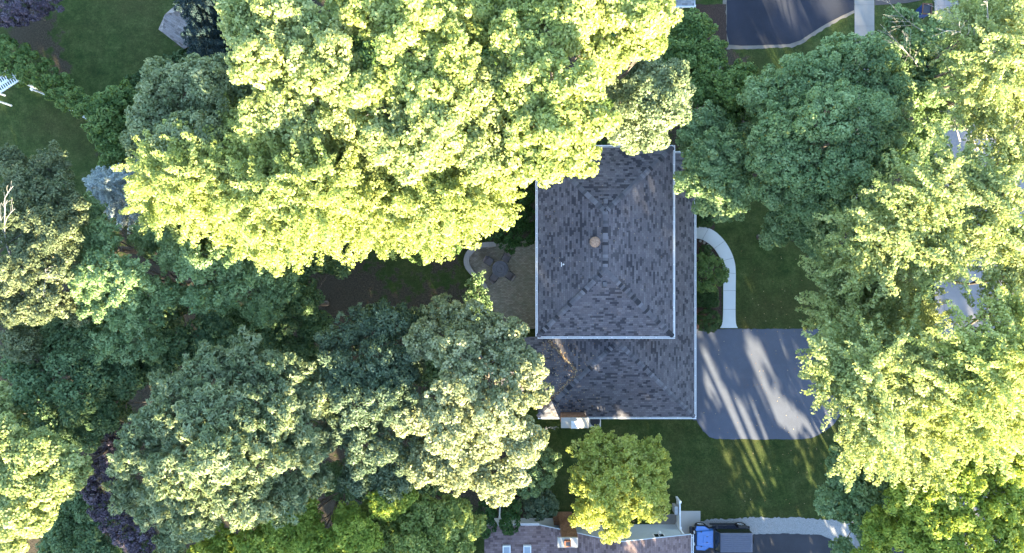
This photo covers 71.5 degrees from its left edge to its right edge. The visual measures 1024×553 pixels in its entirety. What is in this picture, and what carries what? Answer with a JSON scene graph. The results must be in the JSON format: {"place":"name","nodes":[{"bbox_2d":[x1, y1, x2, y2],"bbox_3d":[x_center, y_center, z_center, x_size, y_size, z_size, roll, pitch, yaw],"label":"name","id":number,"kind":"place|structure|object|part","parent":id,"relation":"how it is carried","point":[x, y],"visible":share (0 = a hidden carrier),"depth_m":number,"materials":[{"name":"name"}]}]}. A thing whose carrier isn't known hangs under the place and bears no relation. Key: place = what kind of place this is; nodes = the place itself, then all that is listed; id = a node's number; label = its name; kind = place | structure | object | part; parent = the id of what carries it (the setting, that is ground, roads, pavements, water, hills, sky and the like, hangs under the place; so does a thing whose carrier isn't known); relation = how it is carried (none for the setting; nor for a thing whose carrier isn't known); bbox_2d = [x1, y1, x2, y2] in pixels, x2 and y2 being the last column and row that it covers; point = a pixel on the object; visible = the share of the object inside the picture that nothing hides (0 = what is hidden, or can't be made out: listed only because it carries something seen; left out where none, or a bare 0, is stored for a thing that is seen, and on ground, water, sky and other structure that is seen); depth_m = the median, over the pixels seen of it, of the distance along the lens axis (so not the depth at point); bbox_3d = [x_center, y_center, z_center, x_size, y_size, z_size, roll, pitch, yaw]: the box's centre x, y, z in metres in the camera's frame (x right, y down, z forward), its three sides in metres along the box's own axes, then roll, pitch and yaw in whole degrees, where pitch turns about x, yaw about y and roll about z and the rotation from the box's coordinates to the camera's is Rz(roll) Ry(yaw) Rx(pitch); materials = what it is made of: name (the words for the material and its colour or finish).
{"place":"outdoors","nodes":[
{"label":"outdoors","id":0,"kind":"place"},
{"bbox_2d":[0,0,933,552],"bbox_3d":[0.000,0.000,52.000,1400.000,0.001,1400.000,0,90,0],"label":"ground","id":1,"kind":"structure","parent":0,"point":[90,46],"depth_m":52.00,"materials":[{"name":"green plant"}]},
{"bbox_2d":[0,69,35,105],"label":"arbor","id":2,"kind":"object","parent":1,"relation":"on","point":[7,87],"visible":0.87,"depth_m":49.85,"materials":[{"name":"white paint"}]},
{"bbox_2d":[0,0,64,27],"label":"shrub","id":3,"kind":"object","parent":1,"relation":"on","point":[19,10],"visible":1,"depth_m":49.10,"materials":[{"name":"purple plant"}]},
{"bbox_2d":[30,87,50,96],"bbox_3d":[-33.619,-13.125,50.835,0.240,2.330,0.240,0,90,0],"label":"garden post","id":4,"kind":"object","parent":1,"relation":"on","point":[32,89],"visible":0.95,"depth_m":50.15,"materials":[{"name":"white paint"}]},
{"bbox_2d":[0,34,92,121],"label":"hedge","id":5,"kind":"object","parent":1,"relation":"on","point":[21,69],"visible":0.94,"depth_m":49.61,"materials":[{"name":"green plant"}]},
{"bbox_2d":[0,380,107,552],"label":"beech tree","id":6,"kind":"object","parent":1,"relation":"on","point":[30,509],"visible":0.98,"depth_m":37.53,"materials":[{"name":"green plant"}]},
{"bbox_2d":[0,312,146,453],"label":"oak tree","id":7,"kind":"object","parent":1,"relation":"on","point":[77,417],"visible":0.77,"depth_m":40.91,"materials":[{"name":"green plant"}]},
{"bbox_2d":[0,139,157,364],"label":"locust tree","id":8,"kind":"object","parent":1,"relation":"on","point":[42,210],"visible":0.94,"depth_m":38.74,"materials":[{"name":"green plant"}]},
{"bbox_2d":[35,485,156,552],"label":"oak tree","id":9,"kind":"object","parent":1,"relation":"on","point":[87,535],"visible":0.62,"depth_m":44.88,"materials":[{"name":"green plant"}]},
{"bbox_2d":[78,78,141,168],"bbox_3d":[-27.285,-10.383,49.735,4.320,4.631,6.444,0,90,0],"label":"shrub","id":10,"kind":"object","parent":1,"relation":"on","point":[106,123],"visible":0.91,"depth_m":48.15,"materials":[{"name":"green plant"}]},
{"bbox_2d":[82,158,140,234],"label":"spruce tree","id":11,"kind":"object","parent":1,"relation":"on","point":[103,187],"visible":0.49,"depth_m":47.29,"materials":[{"name":"blue plant"}]},
{"bbox_2d":[79,421,178,552],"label":"plum tree","id":12,"kind":"object","parent":1,"relation":"on","point":[97,499],"visible":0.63,"depth_m":43.41,"materials":[{"name":"purple plant"}]},
{"bbox_2d":[59,190,210,365],"bbox_3d":[-21.914,0.073,44.778,6.782,14.544,10.220,0,90,0],"label":"elm tree","id":13,"kind":"object","parent":1,"relation":"on","point":[110,296],"visible":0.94,"depth_m":39.53,"materials":[{"name":"green plant"}]},
{"bbox_2d":[125,48,194,110],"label":"maple tree","id":14,"kind":"object","parent":1,"relation":"on","point":[175,57],"visible":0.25,"depth_m":49.06,"materials":[{"name":"green plant"}]},
{"bbox_2d":[159,5,207,48],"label":"garden shed","id":15,"kind":"structure","parent":1,"relation":"on","point":[172,24],"depth_m":49.34,"materials":[{"name":"grey"}]},
{"bbox_2d":[111,89,266,249],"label":"maple tree","id":16,"kind":"object","parent":1,"relation":"on","point":[163,186],"visible":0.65,"depth_m":36.05,"materials":[{"name":"green plant"}]},
{"bbox_2d":[118,52,259,160],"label":"maple tree","id":17,"kind":"object","parent":1,"relation":"on","point":[210,86],"visible":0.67,"depth_m":37.48,"materials":[{"name":"green plant"}]},
{"bbox_2d":[138,309,251,384],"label":"oak tree","id":18,"kind":"object","parent":1,"relation":"on","point":[214,328],"visible":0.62,"depth_m":42.11,"materials":[{"name":"green plant"}]},
{"bbox_2d":[127,207,299,331],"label":"elm tree","id":19,"kind":"object","parent":1,"relation":"on","point":[196,266],"visible":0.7,"depth_m":39.87,"materials":[{"name":"green plant"}]},
{"bbox_2d":[172,0,254,56],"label":"spruce tree","id":20,"kind":"object","parent":1,"relation":"on","point":[200,12],"visible":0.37,"depth_m":44.88,"materials":[{"name":"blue plant"}]},
{"bbox_2d":[180,19,253,78],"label":"spruce tree","id":21,"kind":"object","parent":1,"relation":"on","point":[201,41],"visible":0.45,"depth_m":45.70,"materials":[{"name":"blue plant"}]},
{"bbox_2d":[101,324,335,552],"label":"walnut tree","id":22,"kind":"object","parent":1,"relation":"on","point":[266,421],"visible":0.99,"depth_m":36.95,"materials":[{"name":"green plant"}]},
{"bbox_2d":[4,279,452,513],"bbox_3d":[-18.655,8.492,48.688,29.619,6.724,16.758,0,90,0],"label":"oak tree","id":23,"kind":"object","parent":1,"relation":"on","point":[430,375],"visible":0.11,"depth_m":46.46,"materials":[{"name":"green plant"}]},
{"bbox_2d":[224,242,355,367],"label":"oak tree","id":24,"kind":"object","parent":1,"relation":"on","point":[306,312],"visible":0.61,"depth_m":43.54,"materials":[{"name":"green plant"}]},
{"bbox_2d":[213,0,367,152],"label":"cottonwood tree","id":25,"kind":"object","parent":1,"relation":"on","point":[330,58],"visible":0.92,"depth_m":33.25,"materials":[{"name":"green plant"}]},
{"bbox_2d":[186,485,418,552],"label":"mulberry tree","id":26,"kind":"object","parent":1,"relation":"on","point":[351,529],"visible":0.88,"depth_m":39.91,"materials":[{"name":"green plant"}]},
{"bbox_2d":[209,113,404,277],"bbox_3d":[-9.744,-4.483,42.040,10.768,20.021,9.142,0,90,0],"label":"maple tree","id":27,"kind":"object","parent":1,"relation":"on","point":[295,202],"visible":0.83,"depth_m":34.42,"materials":[{"name":"green plant"}]},
{"bbox_2d":[266,0,406,129],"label":"oak tree","id":28,"kind":"object","parent":1,"relation":"on","point":[366,53],"visible":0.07,"depth_m":42.80,"materials":[{"name":"green plant"}]},
{"bbox_2d":[313,298,440,504],"bbox_3d":[-7.454,7.128,44.435,7.060,15.229,11.960,0,90,0],"label":"locust tree","id":29,"kind":"object","parent":1,"relation":"on","point":[378,391],"visible":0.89,"depth_m":38.62,"materials":[{"name":"green plant"}]},
{"bbox_2d":[324,0,504,119],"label":"cottonwood tree","id":30,"kind":"object","parent":1,"relation":"on","point":[404,70],"visible":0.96,"depth_m":32.32,"materials":[{"name":"green plant"}]},
{"bbox_2d":[359,485,486,552],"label":"mulberry tree","id":31,"kind":"object","parent":1,"relation":"on","point":[450,524],"visible":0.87,"depth_m":41.29,"materials":[{"name":"green plant"}]},
{"bbox_2d":[386,236,461,265],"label":"oak tree","id":32,"kind":"object","parent":1,"relation":"on","point":[417,258],"visible":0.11,"depth_m":45.66,"materials":[{"name":"green plant"}]},
{"bbox_2d":[335,47,525,186],"bbox_3d":[-3.668,-6.619,41.563,10.140,20.973,6.098,-27,90,0],"label":"cottonwood tree","id":33,"kind":"object","parent":1,"relation":"on","point":[470,111],"visible":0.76,"depth_m":32.91,"materials":[{"name":"green plant"}]},
{"bbox_2d":[349,124,526,265],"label":"maple tree","id":34,"kind":"object","parent":1,"relation":"on","point":[439,211],"visible":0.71,"depth_m":34.63,"materials":[{"name":"green plant"}]},
{"bbox_2d":[390,293,556,508],"bbox_3d":[-1.883,6.843,43.479,9.309,17.142,12.010,0,90,0],"label":"ash tree","id":35,"kind":"object","parent":1,"relation":"on","point":[479,410],"visible":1,"depth_m":37.11,"materials":[{"name":"green plant"}]},
{"bbox_2d":[462,270,492,319],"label":"ash tree","id":36,"kind":"object","parent":1,"relation":"on","point":[474,289],"visible":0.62,"depth_m":46.74,"materials":[{"name":"green plant"}]},
{"bbox_2d":[474,495,498,538],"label":"arborvitae","id":37,"kind":"object","parent":1,"relation":"on","point":[489,510],"visible":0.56,"depth_m":48.70,"materials":[{"name":"green plant"}]},
{"bbox_2d":[469,239,535,328],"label":"patio","id":38,"kind":"structure","parent":1,"relation":"on","point":[515,297],"depth_m":51.96,"materials":[{"name":"brick"}]},
{"bbox_2d":[464,242,495,288],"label":"seat wall","id":39,"kind":"structure","parent":38,"relation":"on","point":[468,253],"depth_m":51.51,"materials":[{"name":"grey stone"}]},
{"bbox_2d":[482,256,493,265],"bbox_3d":[-1.731,-1.147,51.505,0.650,0.910,0.584,34,90,0],"label":"patio chair","id":40,"kind":"object","parent":38,"relation":"on","point":[487,260],"visible":1,"depth_m":51.53,"materials":[{"name":"fabric"}]},
{"bbox_2d":[488,273,498,283],"bbox_3d":[-1.362,0.165,51.505,0.584,0.910,0.650,36,90,0],"label":"patio chair","id":41,"kind":"object","parent":38,"relation":"on","point":[493,279],"visible":1,"depth_m":51.53,"materials":[{"name":"fabric"}]},
{"bbox_2d":[492,260,508,276],"bbox_3d":[-0.846,-0.557,51.587,1.200,0.745,1.200,0,90,0],"label":"patio table","id":42,"kind":"object","parent":38,"relation":"on","point":[500,268],"visible":1,"depth_m":51.23,"materials":[{"name":"metal"}]},
{"bbox_2d":[501,252,510,262],"bbox_3d":[-0.385,-1.406,51.505,0.584,0.910,0.650,29,90,0],"label":"patio chair","id":43,"kind":"object","parent":38,"relation":"on","point":[506,257],"visible":0.97,"depth_m":51.53,"materials":[{"name":"fabric"}]},
{"bbox_2d":[505,271,515,281],"bbox_3d":[-0.086,-0.009,51.505,0.650,0.910,0.584,36,90,0],"label":"patio chair","id":44,"kind":"object","parent":38,"relation":"on","point":[510,276],"visible":1,"depth_m":51.53,"materials":[{"name":"fabric"}]},
{"bbox_2d":[498,496,522,535],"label":"arborvitae","id":45,"kind":"object","parent":1,"relation":"on","point":[507,517],"visible":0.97,"depth_m":48.09,"materials":[{"name":"green plant"}]},
{"bbox_2d":[487,183,535,254],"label":"juniper","id":46,"kind":"object","parent":1,"relation":"on","point":[516,241],"visible":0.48,"depth_m":48.99,"materials":[{"name":"green plant"}]},
{"bbox_2d":[439,19,634,123],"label":"oak tree","id":47,"kind":"object","parent":1,"relation":"on","point":[485,52],"visible":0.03,"depth_m":42.92,"materials":[{"name":"green plant"}]},
{"bbox_2d":[518,485,559,520],"bbox_3d":[1.907,16.157,50.548,2.738,3.004,2.642,-43,90,0],"label":"shrub","id":48,"kind":"object","parent":1,"relation":"on","point":[539,510],"visible":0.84,"depth_m":49.59,"materials":[{"name":"green plant"}]},
{"bbox_2d":[516,447,562,499],"bbox_3d":[1.844,13.637,50.017,2.575,4.066,4.059,24,90,0],"label":"shrub","id":49,"kind":"object","parent":1,"relation":"on","point":[544,481],"visible":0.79,"depth_m":48.47,"materials":[{"name":"green plant"}]},
{"bbox_2d":[477,0,629,191],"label":"cottonwood tree","id":50,"kind":"object","parent":1,"relation":"on","point":[551,145],"visible":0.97,"depth_m":32.35,"materials":[{"name":"green plant"}]},
{"bbox_2d":[484,512,693,552],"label":"house","id":51,"kind":"structure","parent":1,"relation":"on","point":[557,533],"depth_m":48.99,"materials":[{"name":"grey"}]},
{"bbox_2d":[652,534,664,536],"bbox_3d":[10.260,18.089,49.615,0.800,0.670,0.058,0,90,0],"label":"window","id":52,"kind":"structure","parent":51,"relation":"in","point":[654,535],"depth_m":49.59,"materials":[{"name":"black glass"}]},
{"bbox_2d":[506,0,683,108],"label":"cottonwood tree","id":53,"kind":"object","parent":1,"relation":"on","point":[646,25],"visible":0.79,"depth_m":32.41,"materials":[{"name":"green plant"}]},
{"bbox_2d":[589,419,600,426],"bbox_3d":[5.980,10.420,51.595,0.840,0.810,0.840,0,90,0],"label":"air conditioner","id":54,"kind":"object","parent":1,"relation":"on","point":[592,422],"visible":0.51,"depth_m":51.20,"materials":[{"name":"metal"}]},
{"bbox_2d":[566,424,672,544],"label":"ornamental pear tree","id":55,"kind":"object","parent":1,"relation":"on","point":[610,477],"visible":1,"depth_m":43.21,"materials":[{"name":"green plant"}]},
{"bbox_2d":[603,46,696,155],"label":"linden tree","id":56,"kind":"object","parent":1,"relation":"on","point":[656,111],"visible":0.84,"depth_m":37.67,"materials":[{"name":"green plant"}]},
{"bbox_2d":[653,514,676,523],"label":"patio","id":57,"kind":"structure","parent":1,"relation":"on","point":[672,519],"depth_m":51.98,"materials":[{"name":"grey concrete"}]},
{"bbox_2d":[676,496,681,528],"bbox_3d":[12.035,17.055,51.400,0.160,1.200,2.011,-1,90,0],"label":"garden fence","id":58,"kind":"object","parent":1,"relation":"on","point":[678,516],"visible":0.95,"depth_m":51.14,"materials":[{"name":"white paint"}]},
{"bbox_2d":[681,511,699,533],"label":"patio","id":59,"kind":"structure","parent":1,"relation":"on","point":[689,518],"depth_m":51.95,"materials":[{"name":"concrete"}]},
{"bbox_2d":[662,7,718,80],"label":"ash tree","id":60,"kind":"object","parent":1,"relation":"on","point":[691,32],"visible":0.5,"depth_m":45.12,"materials":[{"name":"green plant"}]},
{"bbox_2d":[696,217,721,328],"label":"soil","id":61,"kind":"structure","parent":1,"relation":"on","point":[719,307],"depth_m":51.99,"materials":[{"name":"brown soil"}]},
{"bbox_2d":[696,200,713,227],"bbox_3d":[13.893,-4.613,51.390,1.422,1.224,2.257,0,90,0],"label":"hedge","id":62,"kind":"object","parent":61,"relation":"on","point":[703,221],"visible":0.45,"depth_m":50.95,"materials":[{"name":"green plant"}]},
{"bbox_2d":[699,244,713,258],"bbox_3d":[14.098,-1.780,51.479,1.020,1.143,1.324,-41,90,0],"label":"bush","id":63,"kind":"object","parent":61,"relation":"on","point":[706,251],"visible":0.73,"depth_m":51.14,"materials":[{"name":"green plant"}]},
{"bbox_2d":[696,288,719,307],"bbox_3d":[14.099,1.539,51.434,1.774,1.137,1.532,0,90,0],"label":"hedge","id":64,"kind":"object","parent":61,"relation":"on","point":[713,300],"visible":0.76,"depth_m":51.03,"materials":[{"name":"green plant"}]},
{"bbox_2d":[696,307,722,333],"bbox_3d":[14.108,3.167,51.090,1.858,1.920,1.889,-19,90,0],"label":"bush","id":65,"kind":"object","parent":61,"relation":"on","point":[712,326],"visible":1,"depth_m":50.67,"materials":[{"name":"green plant"}]},
{"bbox_2d":[696,252,729,292],"bbox_3d":[14.013,-0.275,50.714,2.689,2.672,2.940,0,90,0],"label":"shrub","id":66,"kind":"object","parent":61,"relation":"on","point":[719,275],"visible":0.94,"depth_m":49.78,"materials":[{"name":"green plant"}]},
{"bbox_2d":[695,4,727,49],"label":"soil","id":67,"kind":"structure","parent":1,"relation":"on","point":[716,13],"depth_m":51.99,"materials":[{"name":"brown soil"}]},
{"bbox_2d":[673,99,759,222],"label":"maple tree","id":68,"kind":"object","parent":1,"relation":"on","point":[714,178],"visible":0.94,"depth_m":41.88,"materials":[{"name":"green plant"}]},
{"bbox_2d":[689,34,762,126],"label":"ash tree","id":69,"kind":"object","parent":1,"relation":"on","point":[714,82],"visible":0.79,"depth_m":43.09,"materials":[{"name":"green plant"}]},
{"bbox_2d":[694,533,831,552],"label":"parking area","id":70,"kind":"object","parent":1,"relation":"on","point":[787,543],"visible":0.46,"depth_m":51.99,"materials":[{"name":"asphalt"}]},
{"bbox_2d":[689,522,753,552],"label":"truck","id":71,"kind":"object","parent":70,"relation":"on","point":[726,537],"visible":0.98,"depth_m":50.68,"materials":[{"name":"blue paint"}]},
{"bbox_3d":[14.910,18.014,51.176,0.820,0.620,0.048,0,90,0],"label":"door","id":72,"kind":"part","parent":71,"relation":"part of","materials":[{"name":"black metal"}]},
{"bbox_3d":[15.715,18.014,51.176,0.730,0.620,0.048,0,90,0],"label":"door","id":73,"kind":"part","parent":71,"relation":"part of","materials":[{"name":"black metal"}]},
{"bbox_3d":[15.750,18.087,50.541,2.400,0.590,0.085,0,90,0],"label":"side window","id":74,"kind":"part","parent":71,"relation":"part of","materials":[{"name":"glass"}]},
{"bbox_2d":[715,258,825,503],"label":"fallen leaves","id":75,"kind":"object","parent":1,"relation":"on","point":[787,370],"visible":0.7,"depth_m":51.96,"materials":[{"name":"brown plant"}]},
{"bbox_2d":[701,517,854,545],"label":"gravel","id":76,"kind":"structure","parent":1,"relation":"on","point":[831,529],"depth_m":51.99,"materials":[{"name":"grey gravel"}]},
{"bbox_2d":[723,0,854,48],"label":"curb","id":77,"kind":"structure","parent":1,"relation":"on","point":[805,39],"depth_m":51.99,"materials":[{"name":"grey concrete"}]},
{"bbox_2d":[756,201,846,264],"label":"norway maple tree","id":78,"kind":"object","parent":1,"relation":"on","point":[776,231],"visible":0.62,"depth_m":43.80,"materials":[{"name":"green plant"}]},
{"bbox_2d":[736,30,916,222],"bbox_3d":[17.767,-8.565,43.911,9.773,16.279,11.126,0,90,0],"label":"norway maple tree","id":79,"kind":"object","parent":1,"relation":"on","point":[789,115],"visible":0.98,"depth_m":38.45,"materials":[{"name":"green plant"}]},
{"bbox_2d":[813,443,913,552],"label":"ash tree","id":80,"kind":"object","parent":1,"relation":"on","point":[832,498],"visible":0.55,"depth_m":41.96,"materials":[{"name":"green plant"}]},
{"bbox_2d":[794,228,958,362],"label":"silver maple tree","id":81,"kind":"object","parent":1,"relation":"on","point":[829,287],"visible":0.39,"depth_m":37.51,"materials":[{"name":"green plant"}]},
{"bbox_2d":[795,302,972,509],"bbox_3d":[19.465,6.803,42.036,12.997,20.028,9.786,38,90,0],"label":"silver maple tree","id":82,"kind":"object","parent":1,"relation":"on","point":[866,374],"visible":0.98,"depth_m":34.21,"materials":[{"name":"green plant"}]},
{"bbox_2d":[840,122,959,224],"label":"maple tree","id":83,"kind":"object","parent":1,"relation":"on","point":[922,134],"visible":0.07,"depth_m":45.14,"materials":[{"name":"green plant"}]},
{"bbox_2d":[812,90,1023,309],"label":"silver maple tree","id":84,"kind":"object","parent":1,"relation":"on","point":[941,216],"visible":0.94,"depth_m":34.42,"materials":[{"name":"green plant"}]},
{"bbox_2d":[877,0,971,133],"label":"honey locust tree","id":85,"kind":"object","parent":1,"relation":"on","point":[916,35],"visible":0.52,"depth_m":41.68,"materials":[{"name":"green plant"}]},
{"bbox_2d":[836,441,1023,552],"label":"cottonwood tree","id":86,"kind":"object","parent":1,"relation":"on","point":[945,530],"visible":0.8,"depth_m":37.48,"materials":[{"name":"green plant"}]},
{"bbox_2d":[934,0,936,487],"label":"kerb","id":87,"kind":"structure","parent":1,"relation":"on","point":[935,9],"depth_m":51.88,"materials":[{"name":"concrete"}]},
{"bbox_2d":[905,263,1023,480],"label":"silver maple tree","id":88,"kind":"object","parent":1,"relation":"on","point":[992,363],"visible":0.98,"depth_m":33.54,"materials":[{"name":"plant"}]},
{"bbox_2d":[922,0,1023,155],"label":"silver maple tree","id":89,"kind":"object","parent":1,"relation":"on","point":[989,43],"visible":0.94,"depth_m":35.74,"materials":[{"name":"green plant"}]},
{"bbox_2d":[480,145,695,428],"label":"house","id":90,"kind":"structure","parent":0,"point":[599,278],"depth_m":46.23,"materials":[{"name":"grey"}]},
{"bbox_2d":[542,339,594,415],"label":"fallen leaves","id":91,"kind":"object","parent":90,"relation":"on","point":[563,357],"visible":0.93,"depth_m":48.55,"materials":[{"name":"brown plant"}]},
{"bbox_2d":[672,503,677,514],"bbox_3d":[11.827,16.838,51.560,0.260,0.880,0.580,0,90,0],"label":"utility box","id":92,"kind":"object","parent":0,"point":[674,508],"visible":1,"depth_m":51.27,"materials":[{"name":"grey metal"}]},
{"bbox_2d":[674,0,695,13],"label":"house","id":93,"kind":"structure","parent":0,"point":[681,4],"depth_m":48.97,"materials":[{"name":"white"}]},
{"bbox_2d":[696,226,737,327],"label":"path","id":94,"kind":"structure","parent":0,"point":[713,239],"depth_m":51.95,"materials":[{"name":"concrete"}]},
{"bbox_2d":[726,0,853,45],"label":"driveway","id":95,"kind":"structure","parent":0,"point":[764,22],"depth_m":51.98,"materials":[{"name":"grey asphalt"}]},
{"bbox_2d":[693,323,937,439],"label":"driveway","id":96,"kind":"structure","parent":0,"point":[775,394],"depth_m":51.98,"materials":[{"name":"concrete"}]},
{"bbox_2d":[855,0,873,548],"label":"sidewalk","id":97,"kind":"structure","parent":0,"point":[864,16],"depth_m":51.97,"materials":[{"name":"concrete"}]},
{"bbox_2d":[875,0,919,4],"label":"driveway","id":98,"kind":"structure","parent":0,"point":[879,2],"depth_m":51.98,"materials":[{"name":"concrete"}]},
{"bbox_2d":[916,3,932,18],"bbox_3d":[29.741,-19.177,51.445,0.720,1.070,0.800,4,90,0],"label":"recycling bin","id":99,"kind":"object","parent":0,"point":[925,9],"visible":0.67,"depth_m":50.97,"materials":[{"name":"plastic"}]},
{"bbox_2d":[937,0,1023,547],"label":"street","id":100,"kind":"structure","parent":0,"point":[954,294],"depth_m":51.99,"materials":[{"name":"grey asphalt"}]},
{"bbox_2d":[937,5,1022,131],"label":"street joint","id":101,"kind":"object","parent":100,"relation":"on","point":[954,131],"visible":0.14,"depth_m":51.99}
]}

